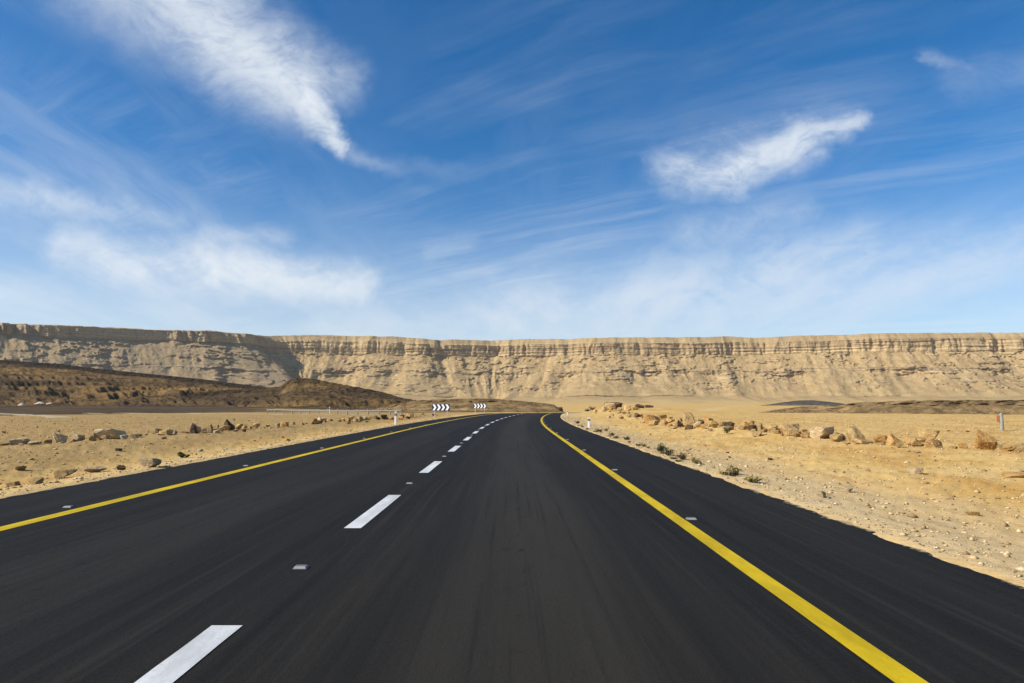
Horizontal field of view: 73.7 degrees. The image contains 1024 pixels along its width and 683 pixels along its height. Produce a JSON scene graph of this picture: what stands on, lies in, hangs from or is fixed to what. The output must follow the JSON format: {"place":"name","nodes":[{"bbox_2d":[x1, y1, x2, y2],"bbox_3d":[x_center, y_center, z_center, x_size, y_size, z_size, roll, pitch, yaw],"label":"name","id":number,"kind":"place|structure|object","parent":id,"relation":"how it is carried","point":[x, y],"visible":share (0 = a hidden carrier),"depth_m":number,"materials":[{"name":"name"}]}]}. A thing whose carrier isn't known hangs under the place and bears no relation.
{"place":"outdoors","nodes":[
{"label":"outdoors","id":0,"kind":"place"},
{"bbox_2d":[0,413,71,417],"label":"path","id":1,"kind":"structure","parent":0,"point":[47,416],"depth_m":74.43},
{"bbox_2d":[0,360,265,406],"bbox_3d":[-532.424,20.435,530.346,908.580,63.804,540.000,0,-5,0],"label":"hill","id":2,"kind":"structure","parent":0,"point":[29,384],"depth_m":467.42,"materials":[{"name":"brown stone"}]},
{"bbox_2d":[89,413,377,414],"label":"path","id":3,"kind":"structure","parent":0,"point":[223,413],"depth_m":90.35,"materials":[{"name":"grey asphalt"}]},
{"bbox_2d":[128,378,415,409],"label":"hill","id":4,"kind":"structure","parent":0,"point":[303,393],"depth_m":354.53,"materials":[{"name":"brown stone"}]},
{"bbox_2d":[372,398,562,412],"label":"hill","id":5,"kind":"structure","parent":0,"point":[466,405],"depth_m":222.26,"materials":[{"name":"beige sand"}]},
{"bbox_2d":[0,413,1023,682],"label":"road","id":6,"kind":"structure","parent":0,"point":[520,547],"depth_m":5.14,"materials":[{"name":"black asphalt"}]},
{"bbox_2d":[0,413,498,530],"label":"road marking","id":7,"kind":"object","parent":6,"relation":"on","point":[18,524],"visible":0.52,"depth_m":10.04,"materials":[{"name":"yellow paint"}]},
{"bbox_2d":[293,565,309,568],"bbox_3d":[-1.680,1.793,5.439,0.110,0.018,0.100,0,-5,0],"label":"road stud","id":8,"kind":"object","parent":6,"relation":"on","point":[301,566],"visible":1,"depth_m":5.41,"materials":[{"name":"plastic"}]},
{"bbox_2d":[134,413,524,682],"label":"road marking","id":9,"kind":"object","parent":6,"relation":"on","point":[172,668],"visible":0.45,"depth_m":3.68,"materials":[{"name":"white paint"}]},
{"bbox_2d":[685,517,696,519],"bbox_3d":[2.030,2.003,7.730,0.110,0.018,0.100,0,-5,0],"label":"road stud","id":10,"kind":"object","parent":6,"relation":"on","point":[690,518],"visible":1,"depth_m":7.69,"materials":[{"name":"plastic"}]},
{"bbox_2d":[541,413,927,682],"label":"road marking","id":11,"kind":"object","parent":6,"relation":"on","point":[893,670],"visible":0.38,"depth_m":4.50,"materials":[{"name":"yellow paint"}]},
{"bbox_2d":[0,323,1023,402],"bbox_3d":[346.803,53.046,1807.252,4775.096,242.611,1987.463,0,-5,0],"label":"cliffs","id":12,"kind":"structure","parent":0,"point":[877,367],"depth_m":2098.83,"materials":[{"name":"stone"}]},
{"bbox_2d":[0,403,1023,586],"bbox_3d":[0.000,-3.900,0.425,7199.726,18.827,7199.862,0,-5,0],"label":"ground","id":13,"kind":"structure","parent":0,"point":[814,464],"depth_m":17.82,"materials":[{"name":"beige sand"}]},
{"bbox_2d":[5,481,20,486],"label":"rock","id":14,"kind":"object","parent":13,"relation":"on","point":[15,483],"visible":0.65,"depth_m":11.15,"materials":[{"name":"beige stone"}]},
{"bbox_2d":[9,438,30,444],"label":"rock","id":15,"kind":"object","parent":13,"relation":"on","point":[18,441],"visible":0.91,"depth_m":19.95,"materials":[{"name":"grey stone"}]},
{"bbox_2d":[14,466,26,469],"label":"stone","id":16,"kind":"object","parent":13,"relation":"on","point":[20,467],"visible":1,"depth_m":13.50,"materials":[{"name":"brown stone"}]},
{"bbox_2d":[28,441,41,444],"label":"rock","id":17,"kind":"object","parent":13,"relation":"on","point":[33,442],"visible":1,"depth_m":19.93,"materials":[{"name":"beige stone"}]},
{"bbox_2d":[29,477,44,484],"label":"rock","id":18,"kind":"object","parent":13,"relation":"on","point":[37,480],"visible":0.98,"depth_m":11.19,"materials":[{"name":"beige stone"}]},
{"bbox_2d":[43,439,51,443],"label":"rock","id":19,"kind":"object","parent":13,"relation":"on","point":[49,441],"visible":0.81,"depth_m":21.50,"materials":[{"name":"brown stone"}]},
{"bbox_2d":[52,433,67,442],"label":"rock","id":20,"kind":"object","parent":13,"relation":"on","point":[58,437],"visible":0.8,"depth_m":20.85,"materials":[{"name":"grey stone"}]},
{"bbox_2d":[54,469,76,478],"bbox_3d":[-8.200,2.434,12.530,0.360,0.174,0.354,0,-5,1],"label":"rock","id":21,"kind":"object","parent":13,"relation":"on","point":[61,473],"visible":1,"depth_m":12.42,"materials":[{"name":"beige stone"}]},
{"bbox_2d":[71,433,84,440],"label":"rock","id":22,"kind":"object","parent":13,"relation":"on","point":[79,437],"visible":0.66,"depth_m":22.67,"materials":[{"name":"beige stone"}]},
{"bbox_2d":[88,435,95,440],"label":"rock","id":23,"kind":"object","parent":13,"relation":"on","point":[91,438],"visible":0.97,"depth_m":21.64,"materials":[{"name":"stone"}]},
{"bbox_2d":[84,466,106,471],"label":"rock","id":24,"kind":"object","parent":13,"relation":"on","point":[96,469],"visible":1,"depth_m":13.50,"materials":[{"name":"beige stone"}]},
{"bbox_2d":[101,435,109,438],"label":"rock","id":25,"kind":"object","parent":13,"relation":"on","point":[105,436],"visible":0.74,"depth_m":22.59,"materials":[{"name":"brown stone"}]},
{"bbox_2d":[94,429,126,438],"bbox_3d":[-13.950,3.251,23.702,0.800,0.465,0.764,-1,-5,11],"label":"rock","id":26,"kind":"object","parent":13,"relation":"on","point":[113,433],"visible":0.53,"depth_m":23.46,"materials":[{"name":"beige stone"}]},
{"bbox_2d":[117,465,125,469],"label":"rock","id":27,"kind":"object","parent":13,"relation":"on","point":[120,467],"visible":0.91,"depth_m":13.68,"materials":[{"name":"brown stone"}]},
{"bbox_2d":[120,435,127,438],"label":"rock","id":28,"kind":"object","parent":13,"relation":"on","point":[123,436],"visible":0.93,"depth_m":23.27,"materials":[{"name":"grey stone"}]},
{"bbox_2d":[138,458,161,466],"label":"rock","id":29,"kind":"object","parent":13,"relation":"on","point":[148,462],"visible":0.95,"depth_m":13.91,"materials":[{"name":"beige stone"}]},
{"bbox_2d":[159,429,173,434],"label":"rock","id":30,"kind":"object","parent":13,"relation":"on","point":[167,432],"visible":0.98,"depth_m":25.57,"materials":[{"name":"beige stone"}]},
{"bbox_2d":[177,452,189,457],"bbox_3d":[-8.190,2.827,17.040,0.297,0.164,0.261,2,-6,-22],"label":"desert shrub","id":31,"kind":"object","parent":13,"relation":"on","point":[181,454],"visible":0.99,"depth_m":16.98,"materials":[{"name":"green plant"}]},
{"bbox_2d":[189,423,197,433],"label":"rock","id":32,"kind":"object","parent":13,"relation":"on","point":[193,428],"visible":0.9,"depth_m":26.81,"materials":[{"name":"stone"}]},
{"bbox_2d":[207,424,212,431],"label":"rock","id":33,"kind":"object","parent":13,"relation":"on","point":[210,427],"visible":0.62,"depth_m":28.29,"materials":[{"name":"beige stone"}]},
{"bbox_2d":[223,425,229,430],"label":"rock","id":34,"kind":"object","parent":13,"relation":"on","point":[227,427],"visible":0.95,"depth_m":30.35,"materials":[{"name":"brown stone"}]},
{"bbox_2d":[223,419,234,430],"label":"rock","id":35,"kind":"object","parent":13,"relation":"on","point":[227,422],"visible":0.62,"depth_m":30.92,"materials":[{"name":"brown stone"}]},
{"bbox_2d":[281,422,288,426],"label":"rock","id":36,"kind":"object","parent":13,"relation":"on","point":[285,424],"visible":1,"depth_m":36.19,"materials":[{"name":"brown stone"}]},
{"bbox_2d":[267,408,401,414],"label":"guardrail","id":37,"kind":"object","parent":13,"relation":"on","point":[337,410],"visible":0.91,"depth_m":83.37,"materials":[{"name":"grey metal"}]},
{"bbox_2d":[432,404,449,417],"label":"chevron sign","id":38,"kind":"object","parent":13,"relation":"on","point":[440,407],"visible":0.95,"depth_m":67.67,"materials":[{"name":"metal"}]},
{"bbox_2d":[473,404,485,413],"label":"chevron sign","id":39,"kind":"object","parent":13,"relation":"on","point":[475,406],"visible":1,"depth_m":92.59,"materials":[{"name":"metal"}]},
{"bbox_2d":[604,402,615,409],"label":"outcrop","id":40,"kind":"object","parent":13,"relation":"on","point":[608,405],"visible":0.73,"depth_m":98.09,"materials":[{"name":"beige stone"}]},
{"bbox_2d":[604,402,622,407],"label":"outcrop","id":41,"kind":"object","parent":13,"relation":"on","point":[618,404],"visible":0.43,"depth_m":100.95,"materials":[{"name":"brown stone"}]},
{"bbox_2d":[644,414,659,423],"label":"rock","id":42,"kind":"object","parent":13,"relation":"on","point":[647,418],"visible":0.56,"depth_m":41.76,"materials":[{"name":"beige stone"}]},
{"bbox_2d":[648,420,659,425],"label":"rock","id":43,"kind":"object","parent":13,"relation":"on","point":[653,422],"visible":0.98,"depth_m":39.82,"materials":[{"name":"beige stone"}]},
{"bbox_2d":[656,443,668,451],"bbox_3d":[4.001,2.824,18.225,0.366,0.277,0.450,0,-5,0],"label":"desert shrub","id":44,"kind":"object","parent":13,"relation":"on","point":[660,448],"visible":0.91,"depth_m":18.20,"materials":[{"name":"green plant"}]},
{"bbox_2d":[659,421,667,425],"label":"rock","id":45,"kind":"object","parent":13,"relation":"on","point":[663,423],"visible":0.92,"depth_m":38.81,"materials":[{"name":"beige stone"}]},
{"bbox_2d":[664,449,674,455],"bbox_3d":[3.945,2.788,17.214,0.272,0.185,0.298,0,-5,0],"label":"desert shrub","id":46,"kind":"object","parent":13,"relation":"on","point":[668,452],"visible":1,"depth_m":17.18,"materials":[{"name":"green plant"}]},
{"bbox_2d":[677,452,686,459],"bbox_3d":[3.960,2.661,15.810,0.235,0.180,0.336,0,-5,0],"label":"desert shrub","id":47,"kind":"object","parent":13,"relation":"on","point":[682,456],"visible":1,"depth_m":15.83,"materials":[{"name":"brown plant"}]},
{"bbox_2d":[682,412,694,425],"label":"rock","id":48,"kind":"object","parent":13,"relation":"on","point":[688,418],"visible":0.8,"depth_m":35.21,"materials":[{"name":"beige stone"}]},
{"bbox_2d":[685,425,693,429],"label":"rock","id":49,"kind":"object","parent":13,"relation":"on","point":[688,427],"visible":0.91,"depth_m":33.54,"materials":[{"name":"brown stone"}]},
{"bbox_2d":[690,457,700,462],"bbox_3d":[3.975,2.573,14.801,0.241,0.152,0.261,0,-5,0],"label":"desert shrub","id":50,"kind":"object","parent":13,"relation":"on","point":[693,459],"visible":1,"depth_m":14.78,"materials":[{"name":"yellow plant"}]},
{"bbox_2d":[704,417,713,422],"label":"rock","id":51,"kind":"object","parent":13,"relation":"on","point":[706,419],"visible":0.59,"depth_m":34.53,"materials":[{"name":"beige stone"}]},
{"bbox_2d":[712,422,718,427],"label":"rock","id":52,"kind":"object","parent":13,"relation":"on","point":[715,424],"visible":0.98,"depth_m":31.92,"materials":[{"name":"brown stone"}]},
{"bbox_2d":[724,425,730,432],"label":"desert shrub","id":53,"kind":"object","parent":13,"relation":"on","point":[727,430],"visible":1,"depth_m":27.77,"materials":[{"name":"green plant"}]},
{"bbox_2d":[725,469,738,475],"bbox_3d":[3.995,2.382,12.377,0.198,0.139,0.340,3,-6,-27],"label":"desert shrub","id":54,"kind":"object","parent":13,"relation":"on","point":[732,473],"visible":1,"depth_m":12.33,"materials":[{"name":"green plant"}]},
{"bbox_2d":[726,465,741,472],"bbox_3d":[4.143,2.386,12.742,0.311,0.199,0.281,0,-5,0],"label":"desert shrub","id":55,"kind":"object","parent":13,"relation":"on","point":[731,468],"visible":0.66,"depth_m":12.72,"materials":[{"name":"yellow plant"}]},
{"bbox_2d":[738,425,747,429],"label":"rock","id":56,"kind":"object","parent":13,"relation":"on","point":[742,427],"visible":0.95,"depth_m":28.77,"materials":[{"name":"beige stone"}]},
{"bbox_2d":[740,421,749,427],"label":"rock","id":57,"kind":"object","parent":13,"relation":"on","point":[744,423],"visible":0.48,"depth_m":29.58,"materials":[{"name":"beige stone"}]},
{"bbox_2d":[748,425,757,430],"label":"rock","id":58,"kind":"object","parent":13,"relation":"on","point":[750,427],"visible":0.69,"depth_m":27.72,"materials":[{"name":"stone"}]},
{"bbox_2d":[744,475,763,482],"bbox_3d":[3.983,2.266,11.252,0.291,0.136,0.302,0,-5,0],"label":"desert shrub","id":59,"kind":"object","parent":13,"relation":"on","point":[751,479],"visible":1,"depth_m":11.20,"materials":[{"name":"yellow plant"}]},
{"bbox_2d":[752,430,762,436],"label":"rock","id":60,"kind":"object","parent":13,"relation":"on","point":[757,433],"visible":0.97,"depth_m":25.50,"materials":[{"name":"beige stone"}]},
{"bbox_2d":[754,422,762,429],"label":"rock","id":61,"kind":"object","parent":13,"relation":"on","point":[759,425],"visible":0.63,"depth_m":29.10,"materials":[{"name":"beige stone"}]},
{"bbox_2d":[766,424,777,429],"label":"rock","id":62,"kind":"object","parent":13,"relation":"on","point":[768,426],"visible":0.52,"depth_m":27.60,"materials":[{"name":"beige stone"}]},
{"bbox_2d":[768,428,779,432],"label":"rock","id":63,"kind":"object","parent":13,"relation":"on","point":[772,430],"visible":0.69,"depth_m":26.29,"materials":[{"name":"beige stone"}]},
{"bbox_2d":[779,423,798,435],"bbox_3d":[10.100,3.213,24.810,0.700,0.465,0.725,-1,-5,11],"label":"rock","id":64,"kind":"object","parent":13,"relation":"on","point":[787,429],"visible":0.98,"depth_m":24.59,"materials":[{"name":"beige stone"}]},
{"bbox_2d":[800,433,809,437],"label":"rock","id":65,"kind":"object","parent":13,"relation":"on","point":[805,435],"visible":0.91,"depth_m":23.62,"materials":[{"name":"beige stone"}]},
{"bbox_2d":[816,490,825,496],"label":"stone","id":66,"kind":"object","parent":13,"relation":"on","point":[820,493],"visible":1,"depth_m":9.58,"materials":[{"name":"beige stone"}]},
{"bbox_2d":[810,426,833,438],"bbox_3d":[10.650,3.134,23.311,0.740,0.488,0.630,2,-6,-20],"label":"rock","id":67,"kind":"object","parent":13,"relation":"on","point":[821,432],"visible":0.77,"depth_m":23.17,"materials":[{"name":"beige stone"}]},
{"bbox_2d":[829,434,842,441],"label":"rock","id":68,"kind":"object","parent":13,"relation":"on","point":[836,437],"visible":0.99,"depth_m":22.11,"materials":[{"name":"beige stone"}]},
{"bbox_2d":[841,486,852,491],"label":"stone","id":69,"kind":"object","parent":13,"relation":"on","point":[845,489],"visible":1,"depth_m":10.66,"materials":[{"name":"beige stone"}]},
{"bbox_2d":[847,426,865,440],"bbox_3d":[11.200,3.050,22.215,0.520,0.605,0.462,0,-5,-4],"label":"rock","id":70,"kind":"object","parent":13,"relation":"on","point":[853,432],"visible":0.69,"depth_m":22.13,"materials":[{"name":"beige stone"}]},
{"bbox_2d":[851,438,869,443],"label":"rock","id":71,"kind":"object","parent":13,"relation":"on","point":[857,440],"visible":0.97,"depth_m":20.78,"materials":[{"name":"beige stone"}]},
{"bbox_2d":[873,435,886,443],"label":"rock","id":72,"kind":"object","parent":13,"relation":"on","point":[879,438],"visible":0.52,"depth_m":20.89,"materials":[{"name":"brown stone"}]},
{"bbox_2d":[885,433,901,445],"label":"rock","id":73,"kind":"object","parent":13,"relation":"on","point":[891,440],"visible":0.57,"depth_m":19.78,"materials":[{"name":"beige stone"}]},
{"bbox_2d":[895,442,903,447],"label":"rock","id":74,"kind":"object","parent":13,"relation":"on","point":[899,444],"visible":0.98,"depth_m":18.88,"materials":[{"name":"beige stone"}]},
{"bbox_2d":[903,436,925,445],"bbox_3d":[12.300,3.073,20.806,0.620,0.337,0.485,-2,-6,25],"label":"rock","id":75,"kind":"object","parent":13,"relation":"on","point":[906,439],"visible":0.46,"depth_m":20.78,"materials":[{"name":"beige stone"}]},
{"bbox_2d":[907,467,923,473],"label":"rock","id":76,"kind":"object","parent":13,"relation":"on","point":[915,470],"visible":0.99,"depth_m":12.95,"materials":[{"name":"beige stone"}]},
{"bbox_2d":[909,438,921,446],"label":"rock","id":77,"kind":"object","parent":13,"relation":"on","point":[914,442],"visible":0.99,"depth_m":19.00,"materials":[{"name":"beige stone"}]},
{"bbox_2d":[918,428,939,438],"bbox_3d":[14.900,3.342,24.397,0.680,0.465,0.613,-3,-6,26],"label":"rock","id":78,"kind":"object","parent":13,"relation":"on","point":[929,434],"visible":0.77,"depth_m":24.21,"materials":[{"name":"beige stone"}]},
{"bbox_2d":[924,439,942,447],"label":"rock","id":79,"kind":"object","parent":13,"relation":"on","point":[932,443],"visible":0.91,"depth_m":18.29,"materials":[{"name":"beige stone"}]},
{"bbox_2d":[958,443,968,448],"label":"rock","id":80,"kind":"object","parent":13,"relation":"on","point":[963,445],"visible":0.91,"depth_m":18.11,"materials":[{"name":"beige stone"}]},
{"bbox_2d":[965,512,979,515],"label":"stone","id":81,"kind":"object","parent":13,"relation":"on","point":[974,513],"visible":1,"depth_m":8.26,"materials":[{"name":"beige stone"}]},
{"bbox_2d":[973,430,997,449],"bbox_3d":[12.050,2.559,17.439,0.500,0.605,0.401,-1,-5,10],"label":"rock","id":82,"kind":"object","parent":13,"relation":"on","point":[983,440],"visible":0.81,"depth_m":17.32,"materials":[{"name":"brown stone"}]},
{"bbox_2d":[996,413,1003,430],"bbox_3d":[23.720,3.935,33.179,0.330,0.900,0.170,0,-5,0],"label":"marker post","id":83,"kind":"object","parent":13,"relation":"on","point":[999,417],"visible":0.9,"depth_m":33.15,"materials":[{"name":"paint"}]},
{"bbox_2d":[1000,445,1016,450],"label":"rock","id":84,"kind":"object","parent":13,"relation":"on","point":[1009,448],"visible":0.98,"depth_m":16.88,"materials":[{"name":"beige stone"}]},
{"bbox_2d":[1001,471,1023,477],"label":"rock","id":85,"kind":"object","parent":13,"relation":"on","point":[1013,474],"visible":0.92,"depth_m":11.77,"materials":[{"name":"beige stone"}]},
{"bbox_2d":[1015,443,1023,451],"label":"rock","id":86,"kind":"object","parent":13,"relation":"on","point":[1020,447],"visible":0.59,"depth_m":17.63,"materials":[{"name":"beige stone"}]},
{"bbox_2d":[0,0,1023,340],"label":"sky","id":87,"kind":"structure","parent":0,"point":[489,170],"materials":[{"name":"blue"}]},
{"bbox_2d":[759,400,843,405],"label":"hill","id":88,"kind":"structure","parent":0,"point":[807,403],"depth_m":885.93,"materials":[{"name":"brown stone"}]},
{"bbox_2d":[759,400,1023,414],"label":"ridge","id":89,"kind":"structure","parent":0,"point":[1007,407],"depth_m":197.03,"materials":[{"name":"beige sand"}]}
]}

